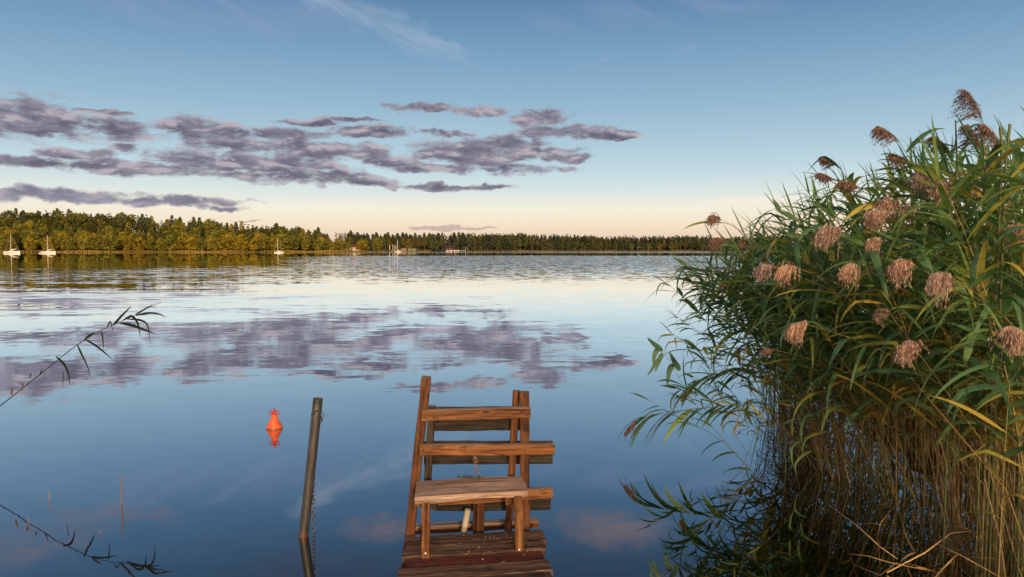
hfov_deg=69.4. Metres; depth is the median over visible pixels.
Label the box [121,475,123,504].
twig
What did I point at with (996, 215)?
common reed
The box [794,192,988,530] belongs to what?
common reed
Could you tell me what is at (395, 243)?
broadleaf tree
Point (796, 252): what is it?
common reed
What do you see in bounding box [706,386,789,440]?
common reed
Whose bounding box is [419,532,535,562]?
leaf litter
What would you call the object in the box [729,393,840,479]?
common reed
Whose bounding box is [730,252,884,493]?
common reed
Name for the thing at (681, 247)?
broadleaf tree
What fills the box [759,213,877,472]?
common reed
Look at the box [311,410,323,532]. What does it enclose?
chain
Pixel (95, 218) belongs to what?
broadleaf tree
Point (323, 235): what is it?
broadleaf tree
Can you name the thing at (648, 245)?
broadleaf tree
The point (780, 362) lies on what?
common reed
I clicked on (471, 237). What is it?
conifer tree
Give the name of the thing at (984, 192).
common reed
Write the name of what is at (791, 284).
common reed
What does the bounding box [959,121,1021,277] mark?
common reed
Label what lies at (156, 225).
broadleaf tree
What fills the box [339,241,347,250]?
broadleaf tree
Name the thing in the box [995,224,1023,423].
common reed
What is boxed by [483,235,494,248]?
broadleaf tree
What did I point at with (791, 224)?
common reed
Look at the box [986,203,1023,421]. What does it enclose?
common reed
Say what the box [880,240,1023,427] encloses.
common reed
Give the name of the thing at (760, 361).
common reed
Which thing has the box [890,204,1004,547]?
common reed
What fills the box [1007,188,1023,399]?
common reed
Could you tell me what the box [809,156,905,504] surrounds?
common reed
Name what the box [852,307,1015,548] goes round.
common reed
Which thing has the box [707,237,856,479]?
common reed
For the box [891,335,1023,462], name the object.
common reed
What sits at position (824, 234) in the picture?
common reed
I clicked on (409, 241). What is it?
broadleaf tree
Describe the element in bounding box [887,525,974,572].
broken reed
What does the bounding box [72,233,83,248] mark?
broadleaf tree
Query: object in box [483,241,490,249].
broadleaf tree
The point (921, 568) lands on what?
broken reed
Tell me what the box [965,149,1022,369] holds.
common reed
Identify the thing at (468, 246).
broadleaf tree
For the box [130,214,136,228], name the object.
conifer tree
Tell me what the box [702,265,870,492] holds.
common reed
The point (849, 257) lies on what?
common reed
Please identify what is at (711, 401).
common reed
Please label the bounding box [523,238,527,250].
conifer tree
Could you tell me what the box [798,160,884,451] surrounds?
common reed
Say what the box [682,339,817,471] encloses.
common reed
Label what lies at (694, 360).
common reed
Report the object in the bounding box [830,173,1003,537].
common reed
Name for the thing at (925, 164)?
common reed
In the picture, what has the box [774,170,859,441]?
common reed
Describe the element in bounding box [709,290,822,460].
common reed
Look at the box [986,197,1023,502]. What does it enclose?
common reed
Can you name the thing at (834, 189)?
common reed
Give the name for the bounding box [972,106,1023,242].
common reed
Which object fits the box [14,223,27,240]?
broadleaf tree
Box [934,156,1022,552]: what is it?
common reed
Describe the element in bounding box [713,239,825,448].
common reed
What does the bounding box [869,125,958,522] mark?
common reed
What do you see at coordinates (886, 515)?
broken reed
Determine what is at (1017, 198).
common reed
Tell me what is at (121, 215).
broadleaf tree
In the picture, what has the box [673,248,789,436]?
common reed
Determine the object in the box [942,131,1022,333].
common reed
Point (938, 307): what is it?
common reed
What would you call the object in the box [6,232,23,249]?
broadleaf tree
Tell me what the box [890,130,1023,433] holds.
common reed
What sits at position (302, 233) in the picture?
conifer tree
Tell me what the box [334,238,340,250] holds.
broadleaf tree
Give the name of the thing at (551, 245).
broadleaf tree
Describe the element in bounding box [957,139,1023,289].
common reed
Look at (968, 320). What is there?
common reed
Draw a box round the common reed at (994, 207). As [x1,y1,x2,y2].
[873,112,1023,475]
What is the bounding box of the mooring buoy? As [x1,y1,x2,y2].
[266,408,282,429]
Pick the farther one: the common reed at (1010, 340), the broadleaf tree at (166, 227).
the broadleaf tree at (166, 227)
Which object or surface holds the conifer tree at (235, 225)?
on the ground
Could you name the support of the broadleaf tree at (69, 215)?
on the ground
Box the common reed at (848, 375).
[760,181,918,502]
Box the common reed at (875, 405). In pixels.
[845,280,889,461]
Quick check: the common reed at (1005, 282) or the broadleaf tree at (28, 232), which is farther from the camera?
the broadleaf tree at (28, 232)
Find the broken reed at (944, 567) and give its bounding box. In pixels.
[933,548,980,576]
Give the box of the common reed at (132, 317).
[0,301,164,405]
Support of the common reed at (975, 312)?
on the ground
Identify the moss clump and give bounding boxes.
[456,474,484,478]
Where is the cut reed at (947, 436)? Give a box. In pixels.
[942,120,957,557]
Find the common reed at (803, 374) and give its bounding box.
[738,256,822,452]
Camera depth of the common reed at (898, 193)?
6.48 m
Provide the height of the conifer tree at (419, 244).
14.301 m
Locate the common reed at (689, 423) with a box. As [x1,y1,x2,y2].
[632,393,745,465]
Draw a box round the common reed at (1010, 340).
[923,303,1023,576]
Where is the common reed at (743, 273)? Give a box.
[705,254,837,479]
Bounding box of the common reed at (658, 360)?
[647,338,755,474]
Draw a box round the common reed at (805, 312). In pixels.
[753,235,841,469]
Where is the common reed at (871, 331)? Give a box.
[832,213,888,475]
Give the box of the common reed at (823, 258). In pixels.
[800,208,882,440]
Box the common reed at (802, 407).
[750,307,852,476]
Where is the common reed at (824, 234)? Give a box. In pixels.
[813,223,1015,545]
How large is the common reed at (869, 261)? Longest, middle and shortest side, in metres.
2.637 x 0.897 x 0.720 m
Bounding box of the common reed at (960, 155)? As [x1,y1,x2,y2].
[942,131,979,248]
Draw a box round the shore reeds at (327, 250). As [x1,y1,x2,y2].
[0,249,972,251]
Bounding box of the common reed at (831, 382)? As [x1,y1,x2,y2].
[766,218,901,497]
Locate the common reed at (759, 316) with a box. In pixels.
[709,237,817,447]
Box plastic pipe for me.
[460,508,470,533]
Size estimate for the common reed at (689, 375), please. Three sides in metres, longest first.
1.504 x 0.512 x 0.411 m
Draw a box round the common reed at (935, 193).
[902,180,1022,387]
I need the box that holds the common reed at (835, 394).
[801,270,870,428]
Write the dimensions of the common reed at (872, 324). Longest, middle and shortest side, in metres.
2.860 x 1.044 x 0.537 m
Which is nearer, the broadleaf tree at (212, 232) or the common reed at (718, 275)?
the common reed at (718, 275)
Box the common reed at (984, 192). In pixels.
[927,147,1023,424]
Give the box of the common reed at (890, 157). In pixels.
[862,153,1023,508]
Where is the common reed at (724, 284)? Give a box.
[718,282,860,481]
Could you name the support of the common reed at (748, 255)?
on the ground
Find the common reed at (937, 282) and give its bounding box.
[892,246,1023,407]
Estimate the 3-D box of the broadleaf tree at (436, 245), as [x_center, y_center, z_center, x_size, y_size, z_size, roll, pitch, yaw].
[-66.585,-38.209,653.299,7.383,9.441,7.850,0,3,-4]
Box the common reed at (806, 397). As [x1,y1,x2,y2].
[743,270,866,487]
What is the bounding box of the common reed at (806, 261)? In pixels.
[758,222,970,521]
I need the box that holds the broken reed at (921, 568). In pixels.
[850,554,940,574]
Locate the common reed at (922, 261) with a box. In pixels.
[828,202,954,506]
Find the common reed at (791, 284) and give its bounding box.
[737,210,900,507]
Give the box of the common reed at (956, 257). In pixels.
[908,247,967,499]
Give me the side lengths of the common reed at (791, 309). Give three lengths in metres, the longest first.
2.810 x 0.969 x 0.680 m
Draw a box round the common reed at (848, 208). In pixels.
[844,179,870,440]
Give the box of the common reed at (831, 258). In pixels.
[807,238,853,470]
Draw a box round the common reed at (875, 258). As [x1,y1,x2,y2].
[813,206,962,529]
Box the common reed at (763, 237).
[737,212,828,465]
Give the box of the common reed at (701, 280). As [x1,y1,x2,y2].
[679,260,834,456]
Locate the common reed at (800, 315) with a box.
[765,278,825,468]
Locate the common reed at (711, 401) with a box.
[659,355,787,451]
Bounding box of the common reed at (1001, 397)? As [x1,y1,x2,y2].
[985,393,1023,407]
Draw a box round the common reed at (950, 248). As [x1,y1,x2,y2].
[887,150,957,459]
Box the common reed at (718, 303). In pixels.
[675,257,813,448]
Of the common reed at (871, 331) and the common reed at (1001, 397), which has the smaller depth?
the common reed at (1001, 397)
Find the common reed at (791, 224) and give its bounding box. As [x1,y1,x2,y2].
[752,197,837,450]
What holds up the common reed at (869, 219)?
on the ground
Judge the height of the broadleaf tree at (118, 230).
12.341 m
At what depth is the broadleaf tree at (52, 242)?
457.73 m
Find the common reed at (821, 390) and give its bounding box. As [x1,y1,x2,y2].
[756,281,845,471]
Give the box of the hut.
[445,246,453,249]
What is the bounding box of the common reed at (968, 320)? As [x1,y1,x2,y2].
[926,153,971,467]
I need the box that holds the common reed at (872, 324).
[843,209,913,480]
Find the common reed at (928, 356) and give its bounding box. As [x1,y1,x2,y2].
[826,250,984,536]
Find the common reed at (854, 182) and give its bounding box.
[810,163,913,469]
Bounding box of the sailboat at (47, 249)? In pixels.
[41,235,55,252]
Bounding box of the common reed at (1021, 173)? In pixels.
[968,153,1023,220]
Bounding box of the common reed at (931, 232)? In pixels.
[900,137,1019,482]
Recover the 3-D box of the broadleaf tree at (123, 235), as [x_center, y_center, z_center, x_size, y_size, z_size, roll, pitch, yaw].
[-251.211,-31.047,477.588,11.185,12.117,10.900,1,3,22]
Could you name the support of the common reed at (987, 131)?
on the ground
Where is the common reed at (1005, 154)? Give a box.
[927,111,1023,413]
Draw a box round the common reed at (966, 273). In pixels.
[940,236,1023,483]
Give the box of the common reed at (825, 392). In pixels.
[741,265,890,493]
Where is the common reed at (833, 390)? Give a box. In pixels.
[765,280,874,492]
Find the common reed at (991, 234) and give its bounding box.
[934,212,1023,562]
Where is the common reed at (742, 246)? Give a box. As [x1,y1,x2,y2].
[726,242,835,472]
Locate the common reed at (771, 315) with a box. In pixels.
[711,258,920,508]
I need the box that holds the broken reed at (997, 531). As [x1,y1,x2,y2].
[984,480,1020,576]
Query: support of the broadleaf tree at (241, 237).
on the ground
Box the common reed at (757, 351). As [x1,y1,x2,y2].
[720,257,787,433]
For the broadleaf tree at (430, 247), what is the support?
on the ground
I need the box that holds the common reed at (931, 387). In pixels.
[862,265,994,534]
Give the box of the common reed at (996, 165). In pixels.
[950,143,1023,460]
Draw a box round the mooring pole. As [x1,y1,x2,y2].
[298,397,322,537]
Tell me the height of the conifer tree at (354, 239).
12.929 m
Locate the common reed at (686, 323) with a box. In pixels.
[666,311,776,432]
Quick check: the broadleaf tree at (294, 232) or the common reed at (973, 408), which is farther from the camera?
the broadleaf tree at (294, 232)
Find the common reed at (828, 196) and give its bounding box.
[805,184,869,450]
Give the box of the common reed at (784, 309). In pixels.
[765,236,839,482]
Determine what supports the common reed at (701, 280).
on the ground
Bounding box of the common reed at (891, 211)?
[840,161,934,438]
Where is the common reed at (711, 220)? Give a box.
[684,212,844,474]
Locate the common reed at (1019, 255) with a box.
[948,221,1023,576]
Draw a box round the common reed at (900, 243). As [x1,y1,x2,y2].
[854,149,945,457]
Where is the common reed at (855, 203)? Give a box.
[835,162,886,478]
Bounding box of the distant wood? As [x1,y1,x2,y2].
[0,211,988,250]
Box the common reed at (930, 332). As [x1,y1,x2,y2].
[853,166,1009,534]
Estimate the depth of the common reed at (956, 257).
5.56 m
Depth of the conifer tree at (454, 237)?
696.66 m
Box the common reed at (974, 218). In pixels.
[910,202,976,471]
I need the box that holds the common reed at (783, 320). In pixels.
[738,254,849,468]
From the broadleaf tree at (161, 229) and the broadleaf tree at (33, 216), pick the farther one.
the broadleaf tree at (33, 216)
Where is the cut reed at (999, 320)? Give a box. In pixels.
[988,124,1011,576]
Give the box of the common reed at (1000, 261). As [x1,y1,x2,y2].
[964,203,1023,390]
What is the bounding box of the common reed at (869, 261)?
[828,243,950,508]
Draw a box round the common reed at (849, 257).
[798,184,866,451]
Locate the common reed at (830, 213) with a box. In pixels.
[795,175,988,526]
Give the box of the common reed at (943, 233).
[862,151,1001,488]
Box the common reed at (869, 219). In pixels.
[843,202,1023,406]
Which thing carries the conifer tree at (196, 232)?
on the ground
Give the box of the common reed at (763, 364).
[709,268,789,434]
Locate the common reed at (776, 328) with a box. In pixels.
[747,307,843,468]
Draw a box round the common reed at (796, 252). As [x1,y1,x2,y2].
[750,211,893,495]
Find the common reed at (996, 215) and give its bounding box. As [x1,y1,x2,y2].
[948,169,1023,556]
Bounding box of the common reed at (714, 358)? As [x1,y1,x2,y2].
[703,342,805,461]
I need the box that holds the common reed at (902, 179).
[858,168,1000,496]
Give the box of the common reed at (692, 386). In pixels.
[672,367,785,472]
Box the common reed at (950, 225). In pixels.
[886,136,1023,493]
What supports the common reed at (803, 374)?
on the ground
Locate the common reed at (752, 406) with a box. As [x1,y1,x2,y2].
[712,398,826,470]
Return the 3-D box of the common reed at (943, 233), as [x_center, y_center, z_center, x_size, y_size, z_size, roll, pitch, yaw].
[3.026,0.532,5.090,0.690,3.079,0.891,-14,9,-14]
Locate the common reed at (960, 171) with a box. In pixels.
[901,134,1023,389]
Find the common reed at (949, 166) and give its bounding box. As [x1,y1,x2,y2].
[908,142,989,469]
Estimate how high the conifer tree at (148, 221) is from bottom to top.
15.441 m
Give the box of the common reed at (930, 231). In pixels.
[874,143,983,461]
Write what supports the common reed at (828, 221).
on the ground
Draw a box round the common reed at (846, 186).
[820,181,1008,519]
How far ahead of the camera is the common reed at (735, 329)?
7.43 m
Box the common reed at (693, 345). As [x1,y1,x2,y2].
[679,339,760,470]
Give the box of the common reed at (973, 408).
[935,202,1023,463]
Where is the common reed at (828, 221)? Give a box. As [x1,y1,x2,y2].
[804,208,844,422]
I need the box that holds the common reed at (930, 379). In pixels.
[890,242,973,491]
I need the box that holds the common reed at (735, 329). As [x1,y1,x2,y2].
[682,274,797,456]
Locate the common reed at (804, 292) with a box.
[767,226,889,490]
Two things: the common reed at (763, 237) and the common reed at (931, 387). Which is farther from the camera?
the common reed at (763, 237)
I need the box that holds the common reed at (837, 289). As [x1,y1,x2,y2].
[773,205,869,464]
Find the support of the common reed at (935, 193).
on the ground
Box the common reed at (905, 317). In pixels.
[881,139,959,454]
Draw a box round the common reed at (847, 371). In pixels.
[828,243,862,451]
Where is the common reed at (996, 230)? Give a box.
[964,161,1012,476]
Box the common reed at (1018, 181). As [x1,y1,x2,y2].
[970,137,1023,437]
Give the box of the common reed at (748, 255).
[691,223,826,470]
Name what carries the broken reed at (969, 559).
on the water
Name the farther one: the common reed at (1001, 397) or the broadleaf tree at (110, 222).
the broadleaf tree at (110, 222)
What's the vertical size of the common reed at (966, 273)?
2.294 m
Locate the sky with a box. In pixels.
[0,0,1023,247]
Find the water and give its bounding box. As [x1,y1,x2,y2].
[0,251,1023,576]
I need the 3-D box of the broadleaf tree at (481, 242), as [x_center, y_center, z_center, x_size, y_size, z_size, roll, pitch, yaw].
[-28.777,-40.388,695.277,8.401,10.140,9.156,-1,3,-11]
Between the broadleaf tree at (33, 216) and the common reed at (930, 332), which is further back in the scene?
the broadleaf tree at (33, 216)
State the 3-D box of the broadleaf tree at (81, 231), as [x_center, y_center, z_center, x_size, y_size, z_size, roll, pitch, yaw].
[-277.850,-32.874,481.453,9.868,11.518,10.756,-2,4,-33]
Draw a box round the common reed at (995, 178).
[979,142,1019,317]
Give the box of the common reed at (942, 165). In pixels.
[904,144,962,214]
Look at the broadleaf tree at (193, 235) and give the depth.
477.26 m
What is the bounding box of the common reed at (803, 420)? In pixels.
[739,335,857,482]
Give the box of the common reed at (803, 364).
[720,259,868,474]
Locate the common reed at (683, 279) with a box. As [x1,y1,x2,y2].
[668,268,801,446]
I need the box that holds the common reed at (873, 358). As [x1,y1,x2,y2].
[856,303,951,507]
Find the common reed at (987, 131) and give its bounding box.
[929,124,1023,576]
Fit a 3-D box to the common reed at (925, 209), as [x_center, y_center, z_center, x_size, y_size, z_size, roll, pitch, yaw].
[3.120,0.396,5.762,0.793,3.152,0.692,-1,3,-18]
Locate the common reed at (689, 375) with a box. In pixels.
[685,372,785,448]
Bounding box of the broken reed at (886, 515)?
[874,498,901,534]
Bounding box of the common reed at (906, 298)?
[855,226,952,386]
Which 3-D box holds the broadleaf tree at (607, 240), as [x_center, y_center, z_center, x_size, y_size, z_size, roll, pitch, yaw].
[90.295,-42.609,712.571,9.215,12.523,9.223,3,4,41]
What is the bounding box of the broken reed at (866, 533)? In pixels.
[830,506,907,558]
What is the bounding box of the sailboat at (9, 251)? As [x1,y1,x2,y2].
[3,236,19,252]
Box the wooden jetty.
[398,375,554,576]
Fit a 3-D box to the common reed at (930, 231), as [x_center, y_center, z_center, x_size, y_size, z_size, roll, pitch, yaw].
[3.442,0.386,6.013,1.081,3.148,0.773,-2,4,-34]
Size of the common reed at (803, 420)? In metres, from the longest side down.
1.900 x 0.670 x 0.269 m
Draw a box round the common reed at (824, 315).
[779,222,845,452]
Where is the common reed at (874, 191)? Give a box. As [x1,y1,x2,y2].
[839,160,938,485]
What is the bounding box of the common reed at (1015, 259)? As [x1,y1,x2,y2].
[951,149,1023,339]
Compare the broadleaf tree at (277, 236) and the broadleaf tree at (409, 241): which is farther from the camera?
the broadleaf tree at (409, 241)
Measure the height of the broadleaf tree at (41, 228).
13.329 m
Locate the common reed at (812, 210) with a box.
[795,184,861,434]
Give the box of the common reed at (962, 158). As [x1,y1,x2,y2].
[926,145,1010,405]
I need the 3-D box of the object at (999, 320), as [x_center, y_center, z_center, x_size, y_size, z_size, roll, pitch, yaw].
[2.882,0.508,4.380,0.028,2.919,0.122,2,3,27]
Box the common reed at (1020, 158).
[979,125,1023,243]
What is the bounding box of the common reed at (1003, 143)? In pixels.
[986,114,1021,203]
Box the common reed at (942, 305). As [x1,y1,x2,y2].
[884,226,999,505]
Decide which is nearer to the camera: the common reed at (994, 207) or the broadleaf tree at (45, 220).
the common reed at (994, 207)
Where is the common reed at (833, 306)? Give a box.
[756,211,943,515]
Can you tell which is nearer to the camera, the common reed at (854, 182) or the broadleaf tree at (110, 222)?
the common reed at (854, 182)
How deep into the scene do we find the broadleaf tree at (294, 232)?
498.55 m
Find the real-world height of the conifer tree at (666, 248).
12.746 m
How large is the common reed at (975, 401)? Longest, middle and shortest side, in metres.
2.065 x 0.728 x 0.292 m
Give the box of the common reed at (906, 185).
[861,148,1023,542]
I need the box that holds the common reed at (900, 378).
[843,283,947,491]
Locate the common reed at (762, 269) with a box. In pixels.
[751,263,982,540]
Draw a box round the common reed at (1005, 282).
[941,149,1023,436]
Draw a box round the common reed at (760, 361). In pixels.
[734,293,788,416]
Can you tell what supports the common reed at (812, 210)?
on the ground
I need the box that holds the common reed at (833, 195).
[794,178,854,431]
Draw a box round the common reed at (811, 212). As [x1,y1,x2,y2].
[776,187,849,443]
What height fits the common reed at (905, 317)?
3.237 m
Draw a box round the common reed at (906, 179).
[864,152,950,487]
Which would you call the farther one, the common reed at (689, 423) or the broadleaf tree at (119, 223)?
the broadleaf tree at (119, 223)
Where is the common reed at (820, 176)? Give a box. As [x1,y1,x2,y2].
[797,172,904,493]
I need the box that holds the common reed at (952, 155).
[924,136,1014,448]
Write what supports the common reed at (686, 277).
on the ground
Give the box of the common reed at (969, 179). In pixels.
[876,124,1005,551]
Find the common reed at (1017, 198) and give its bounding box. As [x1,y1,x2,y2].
[984,146,1021,286]
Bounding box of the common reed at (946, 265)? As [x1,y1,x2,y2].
[904,203,973,400]
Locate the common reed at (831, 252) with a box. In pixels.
[824,243,888,485]
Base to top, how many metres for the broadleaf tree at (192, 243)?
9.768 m
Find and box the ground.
[1,233,1023,507]
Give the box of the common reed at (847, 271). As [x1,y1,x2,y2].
[832,258,1022,509]
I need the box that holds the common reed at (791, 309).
[709,224,885,499]
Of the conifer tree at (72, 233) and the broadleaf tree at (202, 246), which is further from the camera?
the conifer tree at (72, 233)
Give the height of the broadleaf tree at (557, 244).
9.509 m
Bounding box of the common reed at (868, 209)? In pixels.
[838,173,890,265]
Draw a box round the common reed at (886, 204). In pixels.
[843,180,1017,543]
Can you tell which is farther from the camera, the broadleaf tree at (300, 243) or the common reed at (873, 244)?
the broadleaf tree at (300, 243)
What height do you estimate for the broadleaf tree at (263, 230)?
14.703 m
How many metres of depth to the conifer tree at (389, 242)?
651.95 m
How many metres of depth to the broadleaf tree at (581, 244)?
702.64 m
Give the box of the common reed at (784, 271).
[774,256,1001,535]
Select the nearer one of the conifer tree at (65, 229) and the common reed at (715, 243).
the common reed at (715, 243)
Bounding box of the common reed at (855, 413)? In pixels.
[747,252,923,506]
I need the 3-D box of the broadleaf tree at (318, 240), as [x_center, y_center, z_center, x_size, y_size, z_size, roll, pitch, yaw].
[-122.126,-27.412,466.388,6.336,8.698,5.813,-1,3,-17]
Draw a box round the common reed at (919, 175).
[903,169,1023,553]
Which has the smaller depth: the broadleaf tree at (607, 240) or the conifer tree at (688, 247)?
the conifer tree at (688, 247)
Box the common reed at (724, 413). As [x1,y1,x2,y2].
[669,393,790,457]
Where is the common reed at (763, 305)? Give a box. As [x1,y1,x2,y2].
[732,281,822,474]
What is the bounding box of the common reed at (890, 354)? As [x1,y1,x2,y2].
[888,247,924,434]
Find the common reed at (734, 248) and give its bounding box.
[708,228,849,465]
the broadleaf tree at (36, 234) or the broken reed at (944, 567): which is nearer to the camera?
the broken reed at (944, 567)
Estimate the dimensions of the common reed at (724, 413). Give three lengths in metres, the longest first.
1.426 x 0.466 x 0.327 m
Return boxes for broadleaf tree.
[0,210,16,220]
[0,216,17,223]
[0,226,9,236]
[0,234,9,250]
[1,220,14,233]
[4,229,20,245]
[4,237,18,250]
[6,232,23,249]
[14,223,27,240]
[19,229,35,247]
[23,231,43,249]
[23,236,36,250]
[23,238,37,250]
[25,220,39,229]
[28,213,40,223]
[33,220,48,235]
[38,217,57,231]
[39,237,53,249]
[41,230,54,242]
[45,237,59,250]
[48,229,64,248]
[49,220,63,234]
[51,215,72,232]
[55,231,70,249]
[58,236,71,250]
[65,212,78,225]
[66,237,78,250]
[68,214,77,231]
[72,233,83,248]
[73,214,96,232]
[77,231,91,249]
[77,234,91,250]
[78,229,89,243]
[81,222,94,232]
[88,217,98,230]
[88,232,99,249]
[90,234,104,250]
[97,213,111,223]
[99,225,115,243]
[100,233,118,250]
[104,217,116,225]
[105,220,122,233]
[112,220,125,235]
[114,212,132,221]
[114,228,122,243]
[114,231,130,248]
[121,236,132,250]
[123,229,132,239]
[129,232,139,245]
[132,236,147,250]
[133,232,149,249]
[145,237,155,250]
[146,222,161,234]
[153,227,165,241]
[155,237,165,250]
[158,233,168,249]
[162,223,173,233]
[163,235,176,250]
[168,232,180,250]
[169,225,182,235]
[174,236,187,250]
[181,232,188,247]
[183,236,198,249]
[185,234,200,248]
[187,221,199,231]
[194,237,207,250]
[197,222,213,234]
[203,219,216,226]
[204,235,216,250]
[206,237,219,251]
[207,229,218,249]
[215,228,226,243]
[216,234,230,250]
[225,234,236,250]
[234,234,247,250]
[238,232,257,250]
[248,237,259,250]
[252,232,266,250]
[257,227,270,236]
[258,234,272,249]
[268,237,279,249]
[274,234,287,250]
[276,227,291,244]
[276,234,292,249]
[287,230,297,246]
[288,235,299,249]
[290,226,306,233]
[297,238,303,249]
[301,235,315,249]
[301,239,310,250]
[313,238,322,250]
[317,233,332,249]
[317,237,326,250]
[323,239,332,249]
[327,242,335,251]
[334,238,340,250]
[337,240,347,249]
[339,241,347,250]
[356,240,364,249]
[358,234,369,244]
[373,238,382,249]
[390,238,401,249]
[403,238,412,247]
[427,241,433,250]
[433,240,440,250]
[463,236,472,249]
[477,240,484,250]
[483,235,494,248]
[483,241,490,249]
[494,240,501,249]
[504,240,512,249]
[505,234,517,250]
[510,240,517,249]
[524,236,533,248]
[539,240,545,249]
[549,242,555,249]
[553,241,561,249]
[570,241,577,249]
[579,242,585,249]
[587,236,597,250]
[590,242,596,250]
[596,241,603,249]
[602,238,609,248]
[617,242,623,249]
[621,238,630,247]
[640,242,645,249]
[646,243,651,250]
[677,239,683,249]
[694,242,701,249]
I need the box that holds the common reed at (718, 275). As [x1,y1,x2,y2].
[679,257,868,480]
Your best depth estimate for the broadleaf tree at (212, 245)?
462.36 m
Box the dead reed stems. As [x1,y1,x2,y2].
[713,297,1023,576]
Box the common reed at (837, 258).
[785,175,899,457]
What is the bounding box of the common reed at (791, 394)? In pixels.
[690,257,817,468]
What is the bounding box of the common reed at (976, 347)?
[906,181,1023,556]
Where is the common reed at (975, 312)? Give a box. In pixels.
[916,171,1021,543]
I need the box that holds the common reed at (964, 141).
[904,124,1023,551]
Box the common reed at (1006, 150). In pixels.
[988,145,1021,196]
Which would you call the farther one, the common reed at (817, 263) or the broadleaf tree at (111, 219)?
the broadleaf tree at (111, 219)
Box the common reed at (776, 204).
[744,183,866,461]
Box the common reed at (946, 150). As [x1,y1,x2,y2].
[891,136,993,525]
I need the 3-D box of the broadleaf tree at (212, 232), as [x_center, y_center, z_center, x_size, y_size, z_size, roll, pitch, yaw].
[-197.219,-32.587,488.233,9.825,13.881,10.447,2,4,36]
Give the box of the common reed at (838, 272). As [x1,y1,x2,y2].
[783,208,853,444]
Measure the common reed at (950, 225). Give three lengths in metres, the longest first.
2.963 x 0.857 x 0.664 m
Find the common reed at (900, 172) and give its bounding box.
[868,145,954,438]
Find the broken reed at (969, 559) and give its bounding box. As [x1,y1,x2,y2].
[937,544,999,576]
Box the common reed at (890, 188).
[878,152,904,462]
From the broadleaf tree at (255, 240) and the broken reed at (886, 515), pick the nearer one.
the broken reed at (886, 515)
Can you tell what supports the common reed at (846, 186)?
on the ground
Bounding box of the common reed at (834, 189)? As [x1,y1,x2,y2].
[798,163,885,431]
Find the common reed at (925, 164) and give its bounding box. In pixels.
[899,133,980,247]
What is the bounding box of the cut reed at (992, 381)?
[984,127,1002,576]
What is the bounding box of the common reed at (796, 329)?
[770,320,1016,527]
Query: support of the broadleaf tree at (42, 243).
on the ground
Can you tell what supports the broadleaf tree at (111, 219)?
on the ground
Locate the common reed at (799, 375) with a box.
[711,205,878,485]
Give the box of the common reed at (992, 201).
[905,89,1023,565]
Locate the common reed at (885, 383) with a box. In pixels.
[824,241,892,456]
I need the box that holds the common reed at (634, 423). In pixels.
[616,404,800,458]
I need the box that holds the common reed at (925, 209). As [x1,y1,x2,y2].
[857,136,962,493]
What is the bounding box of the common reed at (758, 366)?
[696,329,847,480]
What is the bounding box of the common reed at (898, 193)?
[872,165,925,463]
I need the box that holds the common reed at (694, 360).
[657,322,772,446]
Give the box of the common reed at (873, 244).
[851,212,1023,453]
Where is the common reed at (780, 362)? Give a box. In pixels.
[702,249,832,479]
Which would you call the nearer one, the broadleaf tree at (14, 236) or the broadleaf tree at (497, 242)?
the broadleaf tree at (14, 236)
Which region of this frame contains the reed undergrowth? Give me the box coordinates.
[675,187,1023,460]
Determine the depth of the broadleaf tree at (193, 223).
515.61 m
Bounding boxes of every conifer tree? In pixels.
[13,208,19,218]
[18,210,25,223]
[40,225,49,236]
[57,216,68,231]
[64,222,68,235]
[68,225,74,236]
[73,220,81,232]
[90,220,100,232]
[97,219,105,233]
[124,216,132,227]
[124,221,133,235]
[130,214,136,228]
[139,214,145,232]
[144,218,150,231]
[148,222,156,244]
[169,215,176,225]
[180,223,187,234]
[192,228,200,245]
[232,222,239,233]
[298,228,305,249]
[312,230,317,249]
[347,238,353,250]
[351,235,357,244]
[387,235,392,245]
[400,232,407,248]
[417,235,423,250]
[422,237,427,249]
[426,233,431,250]
[436,233,440,249]
[447,235,453,245]
[451,233,456,248]
[454,232,463,248]
[460,233,465,247]
[465,236,470,244]
[468,234,473,249]
[521,234,524,249]
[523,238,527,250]
[581,236,586,250]
[613,240,617,249]
[663,238,669,250]
[687,237,692,250]
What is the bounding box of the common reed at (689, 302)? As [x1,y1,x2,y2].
[648,274,794,456]
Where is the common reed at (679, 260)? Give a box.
[660,247,823,456]
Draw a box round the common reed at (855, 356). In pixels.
[734,226,933,519]
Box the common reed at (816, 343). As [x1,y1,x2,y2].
[801,284,907,487]
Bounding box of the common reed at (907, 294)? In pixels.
[853,209,956,499]
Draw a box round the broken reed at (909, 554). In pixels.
[895,493,920,560]
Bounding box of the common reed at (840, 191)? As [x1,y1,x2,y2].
[826,169,893,405]
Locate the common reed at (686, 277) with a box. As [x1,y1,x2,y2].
[668,264,782,436]
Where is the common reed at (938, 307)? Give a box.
[920,279,974,531]
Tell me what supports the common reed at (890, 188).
on the ground
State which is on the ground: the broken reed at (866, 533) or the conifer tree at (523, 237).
the conifer tree at (523, 237)
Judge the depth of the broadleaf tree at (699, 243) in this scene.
690.12 m
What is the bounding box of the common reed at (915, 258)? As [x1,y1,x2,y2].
[877,217,945,486]
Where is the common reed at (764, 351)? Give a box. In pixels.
[760,337,947,508]
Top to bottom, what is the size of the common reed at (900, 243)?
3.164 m
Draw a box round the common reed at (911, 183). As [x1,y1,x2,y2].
[886,143,979,434]
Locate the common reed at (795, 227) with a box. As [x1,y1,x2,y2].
[752,194,912,490]
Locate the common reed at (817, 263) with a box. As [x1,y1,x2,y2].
[801,209,846,468]
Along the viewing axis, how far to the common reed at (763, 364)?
7.77 m
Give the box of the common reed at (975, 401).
[907,301,1005,521]

